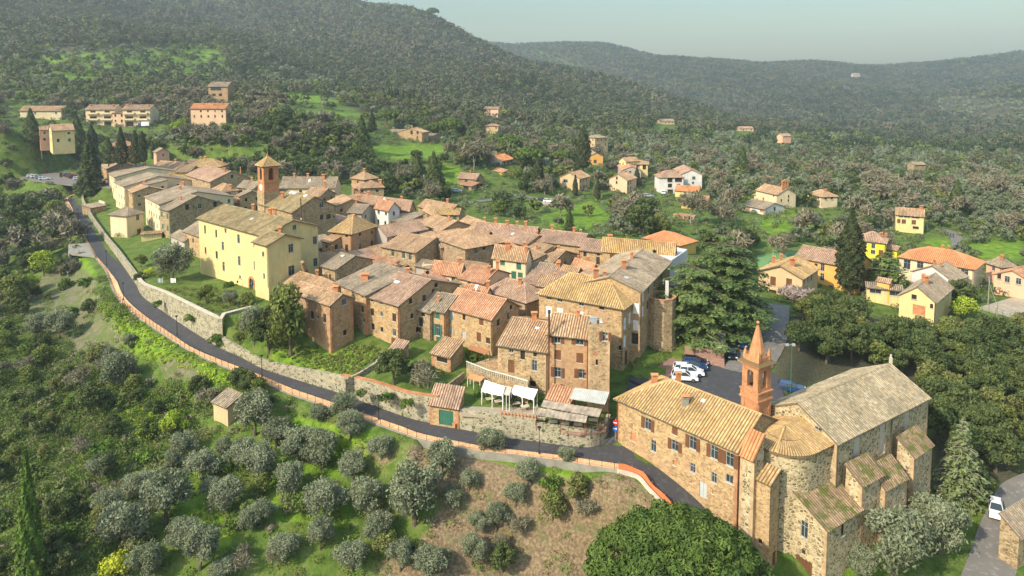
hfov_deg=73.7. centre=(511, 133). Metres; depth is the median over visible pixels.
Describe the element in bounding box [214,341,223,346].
bush
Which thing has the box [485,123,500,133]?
cottage
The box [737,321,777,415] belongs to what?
bell tower
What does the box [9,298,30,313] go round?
evergreen bush
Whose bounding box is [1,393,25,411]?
shrub
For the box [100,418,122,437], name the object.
evergreen bush
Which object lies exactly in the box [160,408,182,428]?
shrub
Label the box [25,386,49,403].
evergreen bush
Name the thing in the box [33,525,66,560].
evergreen bush
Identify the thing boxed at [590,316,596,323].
storage box
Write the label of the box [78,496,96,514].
shrub
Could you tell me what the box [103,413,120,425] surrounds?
evergreen bush
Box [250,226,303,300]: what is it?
palace wing
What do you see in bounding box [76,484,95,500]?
evergreen bush
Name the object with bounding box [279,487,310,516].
shrub
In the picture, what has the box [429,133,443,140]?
villa annex
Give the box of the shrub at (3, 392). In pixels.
[0,390,11,402]
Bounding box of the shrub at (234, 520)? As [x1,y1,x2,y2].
[224,499,265,531]
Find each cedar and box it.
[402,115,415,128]
[656,256,741,353]
[672,234,774,332]
[683,236,778,344]
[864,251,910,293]
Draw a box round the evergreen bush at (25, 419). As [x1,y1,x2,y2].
[18,411,36,426]
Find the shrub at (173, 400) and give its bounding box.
[160,392,183,410]
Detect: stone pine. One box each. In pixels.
[374,109,398,126]
[425,7,438,14]
[427,121,444,129]
[439,117,465,133]
[497,134,521,153]
[513,146,545,161]
[552,149,571,157]
[582,498,774,575]
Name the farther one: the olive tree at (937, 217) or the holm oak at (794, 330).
the olive tree at (937, 217)
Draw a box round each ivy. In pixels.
[151,300,162,307]
[183,314,194,321]
[207,333,221,343]
[356,388,366,397]
[377,391,394,402]
[399,397,414,408]
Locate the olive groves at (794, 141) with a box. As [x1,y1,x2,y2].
[39,43,1022,155]
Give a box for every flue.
[300,198,301,219]
[547,310,550,333]
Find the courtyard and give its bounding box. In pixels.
[977,297,1023,317]
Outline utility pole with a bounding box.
[987,276,989,304]
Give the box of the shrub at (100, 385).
[94,379,112,393]
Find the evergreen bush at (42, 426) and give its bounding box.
[30,418,54,437]
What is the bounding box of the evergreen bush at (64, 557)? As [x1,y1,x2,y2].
[42,542,82,575]
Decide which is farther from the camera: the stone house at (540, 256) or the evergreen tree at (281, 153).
the evergreen tree at (281, 153)
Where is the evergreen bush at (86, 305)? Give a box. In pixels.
[80,298,95,312]
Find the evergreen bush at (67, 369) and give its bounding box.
[61,365,76,376]
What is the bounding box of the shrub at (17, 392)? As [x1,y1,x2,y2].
[4,389,25,401]
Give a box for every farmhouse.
[19,106,70,119]
[484,106,500,117]
[657,119,674,123]
[681,195,712,209]
[736,126,753,130]
[807,189,838,207]
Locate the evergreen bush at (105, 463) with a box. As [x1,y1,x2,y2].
[88,450,117,473]
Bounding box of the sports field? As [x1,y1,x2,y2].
[756,251,796,268]
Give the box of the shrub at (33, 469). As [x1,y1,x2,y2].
[17,463,48,482]
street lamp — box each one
[376,395,380,419]
[537,426,541,453]
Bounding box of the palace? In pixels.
[195,203,320,289]
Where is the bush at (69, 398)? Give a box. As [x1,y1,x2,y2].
[60,393,76,407]
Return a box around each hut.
[210,387,243,426]
[388,338,409,357]
[876,276,893,302]
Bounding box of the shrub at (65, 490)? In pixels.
[38,487,80,518]
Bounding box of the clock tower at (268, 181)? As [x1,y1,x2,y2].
[254,151,281,212]
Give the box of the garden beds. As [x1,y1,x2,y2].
[165,286,254,313]
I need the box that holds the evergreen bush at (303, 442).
[292,437,308,462]
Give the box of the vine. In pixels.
[465,350,484,361]
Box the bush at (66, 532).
[50,518,79,544]
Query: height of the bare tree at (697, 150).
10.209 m
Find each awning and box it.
[467,345,489,360]
[467,373,484,388]
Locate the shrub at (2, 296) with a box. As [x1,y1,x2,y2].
[0,292,12,301]
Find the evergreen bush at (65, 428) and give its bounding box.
[54,425,71,438]
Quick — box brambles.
[0,274,248,575]
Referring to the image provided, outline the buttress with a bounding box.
[300,260,308,272]
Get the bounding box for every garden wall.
[344,356,382,396]
[448,372,464,384]
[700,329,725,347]
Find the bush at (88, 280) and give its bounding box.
[76,276,92,286]
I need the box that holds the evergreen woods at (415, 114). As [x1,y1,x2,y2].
[0,56,1023,178]
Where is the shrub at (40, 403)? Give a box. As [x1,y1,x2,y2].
[32,392,64,413]
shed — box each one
[81,202,107,214]
[673,213,695,219]
[906,161,926,171]
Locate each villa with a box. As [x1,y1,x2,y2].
[190,102,232,125]
[390,127,404,133]
[398,125,429,141]
[654,170,684,193]
[673,164,702,188]
[851,73,859,76]
[861,231,888,262]
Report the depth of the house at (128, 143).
285.43 m
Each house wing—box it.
[738,428,765,546]
[865,281,903,307]
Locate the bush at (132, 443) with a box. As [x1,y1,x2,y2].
[115,438,135,455]
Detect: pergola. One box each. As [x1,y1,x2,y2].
[535,408,586,437]
[541,400,601,435]
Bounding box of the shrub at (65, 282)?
[56,277,75,290]
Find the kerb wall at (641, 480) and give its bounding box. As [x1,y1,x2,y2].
[617,469,659,499]
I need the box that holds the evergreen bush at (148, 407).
[143,398,161,416]
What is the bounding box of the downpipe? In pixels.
[548,334,549,389]
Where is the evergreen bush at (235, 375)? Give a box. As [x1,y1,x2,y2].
[228,367,248,391]
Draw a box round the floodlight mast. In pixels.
[785,343,794,393]
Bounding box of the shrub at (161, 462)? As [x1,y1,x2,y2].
[152,458,183,472]
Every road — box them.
[68,195,623,463]
[468,194,537,202]
[601,380,640,444]
[620,447,727,550]
[722,302,789,377]
[936,229,966,253]
[961,473,1023,575]
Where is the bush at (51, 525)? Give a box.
[39,518,65,533]
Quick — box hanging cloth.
[170,278,175,282]
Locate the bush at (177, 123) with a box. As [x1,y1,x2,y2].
[167,119,186,134]
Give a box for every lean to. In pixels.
[429,336,464,372]
[544,383,574,421]
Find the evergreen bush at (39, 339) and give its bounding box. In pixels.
[29,333,51,347]
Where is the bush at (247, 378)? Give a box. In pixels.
[238,370,257,392]
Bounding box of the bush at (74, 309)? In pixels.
[66,307,78,316]
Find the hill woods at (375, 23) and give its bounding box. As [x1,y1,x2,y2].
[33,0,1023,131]
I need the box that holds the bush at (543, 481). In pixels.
[538,473,562,492]
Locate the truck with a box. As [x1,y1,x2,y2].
[138,122,150,126]
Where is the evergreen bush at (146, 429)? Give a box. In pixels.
[134,417,157,438]
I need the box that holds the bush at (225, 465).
[214,459,233,475]
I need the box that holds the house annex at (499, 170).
[493,167,513,175]
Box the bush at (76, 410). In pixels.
[70,406,89,418]
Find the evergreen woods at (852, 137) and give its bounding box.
[0,0,1023,152]
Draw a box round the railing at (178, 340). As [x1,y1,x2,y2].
[63,191,618,468]
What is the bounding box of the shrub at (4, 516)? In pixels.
[0,506,13,528]
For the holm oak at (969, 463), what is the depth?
100.50 m
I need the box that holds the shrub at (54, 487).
[36,479,69,497]
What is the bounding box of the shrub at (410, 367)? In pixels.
[408,361,418,374]
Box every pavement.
[65,194,618,468]
[631,357,680,379]
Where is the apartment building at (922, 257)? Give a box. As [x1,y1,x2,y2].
[897,244,986,293]
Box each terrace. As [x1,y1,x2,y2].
[459,407,536,417]
[466,355,529,403]
[561,420,606,435]
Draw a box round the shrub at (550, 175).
[544,172,553,180]
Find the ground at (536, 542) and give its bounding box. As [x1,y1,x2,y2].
[0,0,1023,575]
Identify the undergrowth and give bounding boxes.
[0,279,664,575]
[0,286,682,575]
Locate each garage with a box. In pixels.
[140,230,162,241]
[427,383,465,428]
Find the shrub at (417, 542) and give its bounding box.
[409,537,423,560]
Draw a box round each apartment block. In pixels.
[84,104,122,125]
[112,111,125,126]
[121,104,157,126]
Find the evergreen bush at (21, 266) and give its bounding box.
[12,261,28,270]
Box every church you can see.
[755,179,796,207]
[755,354,934,575]
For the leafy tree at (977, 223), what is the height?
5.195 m
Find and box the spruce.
[71,134,107,194]
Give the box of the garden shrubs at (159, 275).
[85,197,279,341]
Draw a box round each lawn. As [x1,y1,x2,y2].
[630,367,665,378]
[669,353,681,360]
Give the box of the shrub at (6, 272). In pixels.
[0,269,10,277]
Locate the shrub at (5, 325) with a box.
[0,320,23,334]
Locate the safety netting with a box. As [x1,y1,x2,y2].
[619,464,672,504]
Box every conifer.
[17,219,30,247]
[19,108,39,145]
[71,113,85,156]
[98,137,118,166]
[112,127,128,166]
[126,129,141,166]
[137,130,147,165]
[351,115,373,149]
[367,110,377,131]
[411,155,423,178]
[421,151,445,194]
[562,208,576,231]
[634,166,641,185]
[733,146,751,173]
[742,229,750,254]
[931,416,992,514]
[944,179,969,212]
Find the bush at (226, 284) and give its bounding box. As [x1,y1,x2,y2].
[222,281,233,288]
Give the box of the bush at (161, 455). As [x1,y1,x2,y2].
[157,449,171,461]
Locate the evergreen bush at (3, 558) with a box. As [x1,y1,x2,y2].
[0,554,6,568]
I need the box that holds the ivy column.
[26,564,33,575]
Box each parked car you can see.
[38,176,50,179]
[671,368,697,382]
[673,361,698,368]
[678,363,704,377]
[681,358,707,370]
[682,354,707,365]
[725,344,737,359]
[736,333,747,348]
[777,379,805,391]
[987,495,1002,519]
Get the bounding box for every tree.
[0,89,14,102]
[0,97,6,103]
[0,121,13,135]
[0,158,12,168]
[0,172,17,190]
[0,196,6,208]
[0,220,17,233]
[0,224,8,238]
[0,239,6,248]
[0,245,10,265]
[0,272,34,301]
[0,330,17,347]
[0,360,13,370]
[0,375,5,385]
[2,224,30,246]
[3,444,22,464]
[5,178,21,191]
[5,193,39,214]
[6,144,15,149]
[6,214,17,221]
[7,245,19,258]
[13,355,36,371]
[14,92,25,100]
[14,209,38,227]
[16,242,40,266]
[17,270,25,275]
[19,224,40,245]
[19,364,40,384]
[23,312,45,333]
[25,274,41,295]
[27,210,44,225]
[27,249,57,275]
[27,262,40,272]
[28,232,60,251]
[29,94,41,101]
[30,343,56,367]
[32,216,50,230]
[34,192,55,200]
[34,199,48,210]
[35,495,44,509]
[37,70,46,75]
[37,443,50,459]
[38,210,69,236]
[39,187,58,199]
[39,227,57,239]
[40,491,78,524]
[42,96,61,105]
[42,199,63,210]
[42,202,70,228]
[42,308,76,338]
[42,411,60,424]
[43,291,51,300]
[45,375,63,392]
[49,90,66,99]
[51,257,68,275]
[52,82,57,88]
[52,187,62,196]
[52,205,72,215]
[55,260,79,276]
[58,215,92,240]
[58,401,74,413]
[60,99,77,108]
[60,361,93,388]
[63,256,76,270]
[69,434,91,453]
[73,98,95,109]
[73,381,111,413]
[83,453,112,478]
[84,343,104,362]
[85,479,108,496]
[88,503,108,528]
[90,486,125,509]
[93,357,102,371]
[93,499,152,544]
[96,345,120,358]
[96,348,135,388]
[97,547,130,575]
[112,93,128,104]
[114,130,132,139]
[118,468,150,498]
[119,91,131,103]
[121,98,140,104]
[121,333,138,347]
[121,358,141,378]
[122,373,143,392]
[122,538,163,575]
[132,131,146,137]
[135,418,156,439]
[135,462,194,526]
[138,94,149,104]
[145,137,151,149]
[149,95,155,103]
[150,138,165,147]
[150,242,195,277]
[152,98,166,107]
[154,93,168,101]
[158,97,173,105]
[158,102,172,115]
[158,409,190,434]
[161,515,200,549]
[162,446,186,468]
[168,108,181,113]
[168,429,200,453]
[169,93,179,104]
[169,112,182,119]
[169,127,183,139]
[172,87,189,94]
[176,97,187,105]
[176,143,187,154]
[178,122,198,134]
[180,100,193,107]
[180,103,191,112]
[181,107,189,116]
[181,519,221,571]
[183,134,193,145]
[183,446,224,480]
[185,90,200,101]
[187,86,200,92]
[187,146,205,156]
[188,134,200,146]
[189,123,205,140]
[191,95,200,102]
[191,386,222,409]
[196,88,207,97]
[196,284,214,303]
[199,122,219,140]
[199,131,211,144]
[199,473,221,495]
[201,94,216,101]
[203,474,243,512]
[206,123,223,143]
[207,554,235,575]
[211,130,227,145]
[214,435,231,455]
[215,156,227,162]
[220,131,238,147]
[221,124,231,131]
[221,435,256,468]
[222,288,237,305]
[227,156,237,162]
[228,161,235,170]
[230,102,240,111]
[231,159,247,173]
[232,91,240,100]
[232,542,255,572]
[233,113,248,124]
[233,387,275,436]
[234,155,250,161]
[235,124,249,135]
[236,504,260,529]
[237,437,277,477]
[238,126,259,138]
[238,133,252,143]
[238,291,254,306]
[239,302,267,346]
[241,95,259,105]
[243,107,257,117]
[246,100,264,109]
[246,160,257,178]
[246,304,282,357]
[247,117,260,127]
[247,376,268,390]
[247,496,277,526]
[248,88,263,96]
[250,154,262,160]
[251,109,262,118]
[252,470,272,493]
[256,132,266,140]
[258,105,269,112]
[259,114,272,122]
[259,115,270,127]
[259,119,273,131]
[259,414,293,447]
[260,95,274,101]
[261,133,272,143]
[262,99,272,104]
[263,145,276,154]
[264,546,282,564]
[266,529,302,561]
[267,281,305,356]
[268,87,280,95]
[269,102,280,110]
[270,124,284,135]
[270,154,283,160]
[271,136,283,150]
[272,116,283,125]
[272,125,283,136]
[272,457,305,496]
[273,92,288,99]
[275,97,287,104]
[276,150,285,157]
[277,115,292,122]
[277,423,316,459]
[278,108,292,117]
[278,129,303,147]
[278,159,295,175]
[283,120,292,128]
[286,147,297,157]
[288,124,298,131]
[288,156,298,162]
[291,160,305,173]
[292,93,299,99]
[294,138,312,154]
[295,118,303,128]
[298,425,338,469]
[299,120,313,131]
[299,128,308,137]
[299,157,312,165]
[301,473,349,517]
[302,164,318,176]
[305,513,335,549]
[307,131,323,142]
[308,143,317,152]
[309,149,314,158]
[309,402,328,421]
[311,121,327,133]
[311,137,323,148]
[312,155,326,165]
[313,148,324,157]
[315,111,331,121]
[315,161,332,173]
[318,171,329,176]
[321,146,330,151]
[322,146,340,159]
[324,134,337,144]
[327,124,338,132]
[327,154,339,163]
[327,390,358,415]
[329,131,341,138]
[329,141,344,151]
[329,172,340,178]
[330,162,349,176]
[331,159,341,167]
[331,537,369,572]
[336,408,366,441]
[337,124,349,134]
[337,447,368,484]
[338,95,346,102]
[339,120,353,134]
[342,132,357,142]
[342,159,354,167]
[343,141,355,148]
[343,148,356,157]
[347,126,356,134]
[347,166,368,177]
[347,473,387,514]
[350,144,360,150]
[350,160,366,168]
[352,158,368,165]
[354,153,362,158]
[355,146,367,156]
[359,506,394,542]
[362,111,369,117]
[363,152,377,160]
[363,165,375,173]
[365,434,394,460]
[368,157,379,164]
[369,161,384,173]
[371,529,399,561]
[372,158,387,169]
[374,348,409,384]
[376,171,390,180]
[377,174,397,191]
[384,168,395,174]
[384,535,412,572]
[385,454,445,527]
[389,162,401,172]
[395,163,412,178]
[397,172,414,182]
[397,179,405,189]
[398,112,407,123]
[398,182,409,190]
[399,159,409,165]
[401,187,413,198]
[408,357,438,388]
[409,177,419,191]
[410,150,422,161]
[411,539,453,575]
[419,174,424,186]
[419,188,430,198]
[422,125,429,132]
[423,179,442,199]
[426,436,459,478]
[428,175,443,185]
[439,185,452,200]
[440,152,449,162]
[440,484,466,510]
[443,141,462,158]
[454,124,469,136]
[454,155,465,167]
[456,142,467,163]
[457,138,486,169]
[459,466,479,492]
[459,530,486,565]
[463,165,470,172]
[466,508,487,531]
[467,156,478,167]
[469,134,478,140]
[474,129,487,137]
[474,136,485,143]
[475,426,506,451]
[477,146,492,162]
[483,499,510,532]
[484,142,496,151]
[490,533,510,546]
[491,199,506,216]
[492,191,511,202]
[499,198,512,209]
[500,394,516,403]
[502,481,527,507]
[507,513,533,535]
[512,206,526,219]
[513,155,529,162]
[514,456,538,483]
[515,169,522,178]
[516,192,526,202]
[518,181,529,192]
[519,142,531,146]
[520,160,531,168]
[521,171,533,183]
[528,181,535,190]
[529,139,540,146]
[529,197,543,209]
[533,174,553,194]
[543,165,552,170]
[545,143,558,152]
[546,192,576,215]
[552,165,563,177]
[552,217,563,228]
[556,446,576,462]
[559,141,570,149]
[562,157,574,165]
[563,164,574,173]
[566,470,590,503]
[568,145,579,153]
[574,497,598,517]
[582,203,594,215]
[590,143,603,159]
[591,169,607,180]
[591,180,612,196]
[604,172,612,182]
[607,159,616,168]
[607,197,615,207]
[607,215,624,229]
[609,212,624,223]
[610,198,623,215]
[611,144,630,153]
[612,194,625,201]
[615,152,628,160]
[615,198,635,217]
[619,221,634,235]
[620,151,636,156]
[625,198,654,233]
[626,189,643,204]
[628,207,659,233]
[641,215,662,234]
[647,197,659,206]
[649,144,665,151]
[654,212,671,230]
[656,158,665,164]
[656,162,669,171]
[665,156,684,166]
[667,138,676,144]
[669,163,679,170]
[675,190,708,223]
[690,160,700,169]
[693,144,706,154]
[695,152,711,164]
[697,229,719,246]
[703,165,719,172]
[704,185,715,192]
[705,191,714,196]
[707,148,718,155]
[707,168,717,176]
[708,177,728,192]
[708,199,736,223]
[711,163,723,168]
[712,169,730,179]
[712,198,723,204]
[712,222,723,227]
[712,225,727,242]
[716,157,728,163]
[719,183,731,189]
[719,185,743,205]
[723,176,731,185]
[726,224,753,236]
[727,228,753,249]
[729,168,743,179]
[734,179,745,185]
[734,184,747,193]
[736,203,745,212]
[739,194,749,201]
[741,159,755,173]
[745,152,760,161]
[745,185,753,191]
[746,157,758,163]
[747,180,757,188]
[749,230,760,245]
[754,162,767,169]
[758,174,775,181]
[764,162,781,169]
[765,231,794,254]
[772,166,783,174]
[772,180,783,186]
[787,156,803,164]
[789,226,809,241]
[791,207,819,227]
[793,178,804,189]
[796,190,817,207]
[798,184,806,188]
[801,165,813,172]
[803,180,814,187]
[808,167,821,175]
[808,232,820,242]
[810,170,833,186]
[812,180,822,187]
[813,218,825,228]
[814,158,831,168]
[815,222,832,236]
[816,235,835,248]
[818,184,826,189]
[820,163,837,169]
[822,244,843,249]
[826,186,838,193]
[828,170,840,177]
[828,220,845,235]
[828,234,839,245]
[831,216,845,223]
[835,182,846,193]
[839,191,856,199]
[841,162,850,168]
[842,174,854,185]
[842,203,855,210]
[843,194,873,209]
[843,540,879,575]
[846,184,852,192]
[848,161,864,171]
[852,175,860,183]
[852,183,864,191]
[855,204,878,219]
[857,190,870,197]
[857,216,873,233]
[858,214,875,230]
[859,170,878,183]
[861,180,891,198]
[861,502,941,575]
[862,160,876,172]
[865,164,876,173]
[866,194,878,204]
[869,176,886,184]
[870,167,888,175]
[872,204,880,212]
[873,221,886,229]
[874,213,887,223]
[876,169,892,176]
[877,229,895,244]
[879,200,888,206]
[880,172,899,185]
[881,206,894,225]
[887,193,896,198]
[887,198,895,205]
[888,184,895,192]
[891,182,911,192]
[892,177,910,187]
[892,199,901,207]
[895,193,917,207]
[900,189,922,206]
[902,170,925,180]
[906,489,972,555]
[908,185,919,191]
[910,179,930,187]
[914,201,924,207]
[919,185,927,193]
[923,174,937,183]
[923,192,936,198]
[923,200,930,207]
[925,161,942,171]
[925,209,932,219]
[926,182,950,195]
[926,194,936,201]
[926,199,945,212]
[931,212,948,226]
[932,175,954,185]
[934,189,946,199]
[938,198,946,204]
[946,210,962,224]
[948,194,976,210]
[948,279,978,297]
[950,216,965,230]
[950,242,973,254]
[950,295,979,319]
[955,167,970,175]
[958,223,973,231]
[962,160,976,171]
[965,175,986,185]
[967,189,978,195]
[968,172,983,178]
[968,213,977,220]
[969,230,986,243]
[970,186,983,193]
[970,194,981,200]
[972,210,988,216]
[972,220,985,229]
[973,198,989,204]
[973,206,986,212]
[976,165,996,173]
[977,177,998,190]
[978,200,993,208]
[978,215,990,221]
[978,220,997,233]
[981,190,992,197]
[981,193,991,199]
[984,202,998,209]
[986,209,999,222]
[986,214,996,222]
[987,175,1003,179]
[988,177,1013,191]
[988,196,999,200]
[991,188,1001,195]
[992,200,1003,206]
[993,208,1023,233]
[994,168,1011,181]
[996,227,1014,241]
[997,224,1011,232]
[1001,191,1011,197]
[1004,195,1012,200]
[1006,198,1018,204]
[1009,201,1022,210]
[1011,175,1023,184]
[1011,189,1023,200]
[1015,224,1023,238]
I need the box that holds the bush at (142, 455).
[131,447,157,469]
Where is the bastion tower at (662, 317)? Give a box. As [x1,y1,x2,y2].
[648,280,676,351]
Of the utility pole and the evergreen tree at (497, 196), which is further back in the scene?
the evergreen tree at (497, 196)
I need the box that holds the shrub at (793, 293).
[777,284,819,302]
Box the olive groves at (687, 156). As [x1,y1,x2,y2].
[0,62,1023,191]
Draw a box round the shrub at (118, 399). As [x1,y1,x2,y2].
[98,391,131,408]
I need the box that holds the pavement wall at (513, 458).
[65,196,616,472]
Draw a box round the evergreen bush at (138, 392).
[127,388,143,401]
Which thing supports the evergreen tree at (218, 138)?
on the ground at (536, 542)
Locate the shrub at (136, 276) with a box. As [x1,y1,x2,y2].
[133,271,146,279]
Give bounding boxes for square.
[628,356,783,404]
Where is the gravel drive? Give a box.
[528,198,553,205]
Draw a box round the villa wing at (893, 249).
[886,244,900,260]
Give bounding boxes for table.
[589,418,596,425]
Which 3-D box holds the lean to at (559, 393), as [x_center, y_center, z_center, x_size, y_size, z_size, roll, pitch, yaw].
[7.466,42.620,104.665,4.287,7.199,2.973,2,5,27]
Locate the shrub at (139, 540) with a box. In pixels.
[117,527,155,555]
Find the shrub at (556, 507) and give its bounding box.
[539,489,567,522]
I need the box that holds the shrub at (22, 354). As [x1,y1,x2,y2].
[15,350,29,361]
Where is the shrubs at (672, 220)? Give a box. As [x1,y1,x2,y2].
[0,100,1019,313]
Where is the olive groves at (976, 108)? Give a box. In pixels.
[934,95,1023,119]
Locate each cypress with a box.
[13,445,48,575]
[84,124,99,151]
[150,142,154,157]
[532,155,543,189]
[572,175,577,195]
[575,125,591,170]
[594,177,600,198]
[834,211,867,295]
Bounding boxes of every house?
[38,125,49,172]
[48,124,74,176]
[101,161,133,181]
[107,162,176,199]
[108,207,145,237]
[109,140,134,164]
[113,172,191,208]
[127,180,164,211]
[141,178,167,188]
[144,181,234,230]
[153,147,169,163]
[154,159,186,169]
[158,193,222,238]
[169,229,188,248]
[175,157,201,176]
[181,221,199,257]
[185,165,250,187]
[191,156,228,169]
[207,82,234,101]
[211,183,239,194]
[233,195,237,206]
[235,189,257,209]
[236,177,257,192]
[257,188,336,235]
[279,173,341,195]
[282,269,335,284]
[294,281,354,353]
[304,181,336,200]
[313,276,339,291]
[318,234,326,252]
[318,245,345,275]
[319,252,374,280]
[320,235,340,251]
[327,194,368,216]
[327,214,377,251]
[334,261,411,335]
[336,214,346,224]
[345,247,373,256]
[346,199,374,223]
[350,168,378,193]
[351,179,385,196]
[351,189,367,195]
[356,191,416,213]
[367,267,461,343]
[368,243,385,255]
[368,254,399,266]
[373,198,400,225]
[375,219,427,244]
[380,232,439,272]
[391,212,423,222]
[414,258,432,273]
[416,198,466,218]
[416,291,440,340]
[420,231,436,235]
[420,269,447,279]
[421,204,436,217]
[421,213,470,231]
[428,292,457,340]
[431,228,510,267]
[431,257,465,280]
[433,207,461,220]
[433,227,460,233]
[437,241,443,260]
[449,287,521,356]
[452,258,489,268]
[453,279,463,287]
[457,170,483,183]
[457,260,511,286]
[459,215,485,228]
[463,280,492,294]
[474,218,540,233]
[484,152,512,165]
[487,229,541,245]
[490,277,539,317]
[491,241,532,279]
[496,311,547,394]
[520,246,546,267]
[521,266,568,285]
[528,241,553,252]
[529,260,560,272]
[534,274,561,289]
[535,268,632,370]
[536,224,595,257]
[543,248,578,264]
[546,245,577,257]
[546,309,591,388]
[556,261,582,272]
[560,169,590,191]
[571,256,597,269]
[578,234,612,266]
[580,248,672,361]
[581,268,592,274]
[584,150,603,165]
[588,134,608,151]
[588,317,610,411]
[601,237,676,263]
[609,170,636,192]
[613,371,778,528]
[617,163,641,181]
[618,157,638,165]
[632,160,648,177]
[674,185,701,196]
[743,197,784,214]
[758,254,820,300]
[796,244,872,294]
[894,205,924,234]
[897,272,954,325]
[910,259,969,299]
[985,254,1017,282]
[992,265,1023,298]
[998,498,1023,568]
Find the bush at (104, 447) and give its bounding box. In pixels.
[86,437,119,459]
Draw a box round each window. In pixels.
[211,87,220,90]
[288,244,292,253]
[288,265,294,276]
[313,236,316,244]
[313,258,316,266]
[342,298,347,305]
[419,317,422,327]
[433,323,441,336]
[435,312,439,319]
[436,357,446,363]
[476,332,480,342]
[479,318,483,326]
[511,271,516,279]
[520,351,524,360]
[530,381,535,387]
[531,360,537,371]
[545,306,551,316]
[550,336,563,343]
[551,367,564,377]
[553,350,561,360]
[571,339,586,345]
[574,368,586,379]
[576,353,583,363]
[596,257,599,264]
[599,332,610,341]
[630,432,635,443]
[632,303,638,313]
[632,320,638,331]
[632,333,638,345]
[641,416,653,432]
[650,439,656,453]
[668,437,681,453]
[671,426,677,436]
[685,434,699,452]
[689,463,695,474]
[706,443,721,462]
[710,472,716,484]
[722,450,737,469]
[724,473,733,485]
[770,276,775,285]
[786,278,791,286]
[799,519,807,540]
[819,273,824,281]
[853,435,860,458]
[870,289,881,294]
[879,423,885,454]
[889,291,900,296]
[904,260,910,269]
[904,411,908,430]
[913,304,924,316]
[917,262,923,268]
[1004,276,1009,282]
[1016,278,1021,284]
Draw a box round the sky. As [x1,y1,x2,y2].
[361,0,1023,64]
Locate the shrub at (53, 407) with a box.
[38,402,59,418]
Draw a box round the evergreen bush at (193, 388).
[187,375,210,393]
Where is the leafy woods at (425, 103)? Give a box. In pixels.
[0,62,998,157]
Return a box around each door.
[439,410,452,425]
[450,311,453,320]
[508,359,513,372]
[700,481,706,498]
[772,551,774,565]
[796,554,811,575]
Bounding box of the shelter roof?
[570,387,608,429]
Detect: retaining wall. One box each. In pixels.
[82,194,138,284]
[137,276,250,344]
[220,335,341,392]
[341,374,438,422]
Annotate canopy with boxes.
[481,380,504,409]
[503,386,511,410]
[510,385,537,413]
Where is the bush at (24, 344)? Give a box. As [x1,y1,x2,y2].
[16,341,36,353]
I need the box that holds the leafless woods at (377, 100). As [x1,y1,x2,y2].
[0,57,1023,166]
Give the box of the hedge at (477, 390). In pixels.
[474,385,487,396]
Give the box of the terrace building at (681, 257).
[660,248,687,288]
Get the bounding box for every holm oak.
[784,320,815,351]
[791,297,813,321]
[803,309,843,331]
[804,304,829,319]
[805,288,831,300]
[806,298,827,311]
[809,293,828,305]
[811,330,842,363]
[812,325,845,361]
[825,291,851,310]
[825,305,854,326]
[834,323,868,361]
[837,298,869,319]
[849,297,873,314]
[853,314,870,325]
[853,322,884,354]
[867,320,895,341]
[868,339,892,364]
[879,346,908,368]
[881,314,908,345]
[889,327,920,357]
[890,314,913,331]
[898,335,938,369]
[909,315,932,327]
[910,340,952,367]
[911,320,939,340]
[911,328,938,342]
[913,359,947,382]
[916,375,949,400]
[927,396,957,443]
[933,315,960,329]
[935,325,949,342]
[936,379,983,409]
[938,327,974,359]
[941,370,963,384]
[944,423,989,454]
[947,341,967,357]
[947,395,969,420]
[949,452,987,478]
[950,354,972,376]
[956,407,991,432]
[958,460,998,499]
[960,322,986,344]
[961,350,1007,374]
[963,374,996,393]
[964,312,998,333]
[967,344,1000,365]
[968,401,1013,432]
[969,400,995,424]
[970,329,1004,355]
[975,363,1013,393]
[977,426,1023,472]
[979,386,1006,414]
[988,323,1022,350]
[993,316,1020,338]
[993,352,1014,366]
[998,402,1019,426]
[1000,339,1023,356]
[1000,354,1023,377]
[1001,395,1023,423]
[1005,370,1021,388]
[1009,319,1023,341]
[1010,312,1023,325]
[1010,363,1023,387]
[1011,384,1023,405]
[1012,381,1023,392]
[1017,422,1023,438]
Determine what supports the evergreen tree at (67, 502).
on the ground at (536, 542)
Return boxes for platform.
[68,243,94,257]
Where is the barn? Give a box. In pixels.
[776,133,790,142]
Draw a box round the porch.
[460,182,485,190]
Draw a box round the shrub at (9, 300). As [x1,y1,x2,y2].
[4,296,29,304]
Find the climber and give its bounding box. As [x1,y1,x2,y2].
[535,397,544,406]
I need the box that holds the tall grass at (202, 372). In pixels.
[98,300,236,423]
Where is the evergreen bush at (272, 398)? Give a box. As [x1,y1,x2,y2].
[266,390,274,402]
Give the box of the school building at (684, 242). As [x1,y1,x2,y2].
[642,230,697,253]
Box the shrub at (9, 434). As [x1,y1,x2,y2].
[1,427,30,451]
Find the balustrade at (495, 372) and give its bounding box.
[466,361,527,384]
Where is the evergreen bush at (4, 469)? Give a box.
[0,458,12,482]
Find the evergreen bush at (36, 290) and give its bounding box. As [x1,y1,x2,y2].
[29,287,42,297]
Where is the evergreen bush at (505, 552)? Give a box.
[489,540,517,573]
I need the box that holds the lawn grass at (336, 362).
[264,342,444,376]
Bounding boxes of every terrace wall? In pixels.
[459,407,535,441]
[536,414,610,446]
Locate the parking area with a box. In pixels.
[18,171,111,188]
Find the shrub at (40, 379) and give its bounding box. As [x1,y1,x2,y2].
[35,374,52,383]

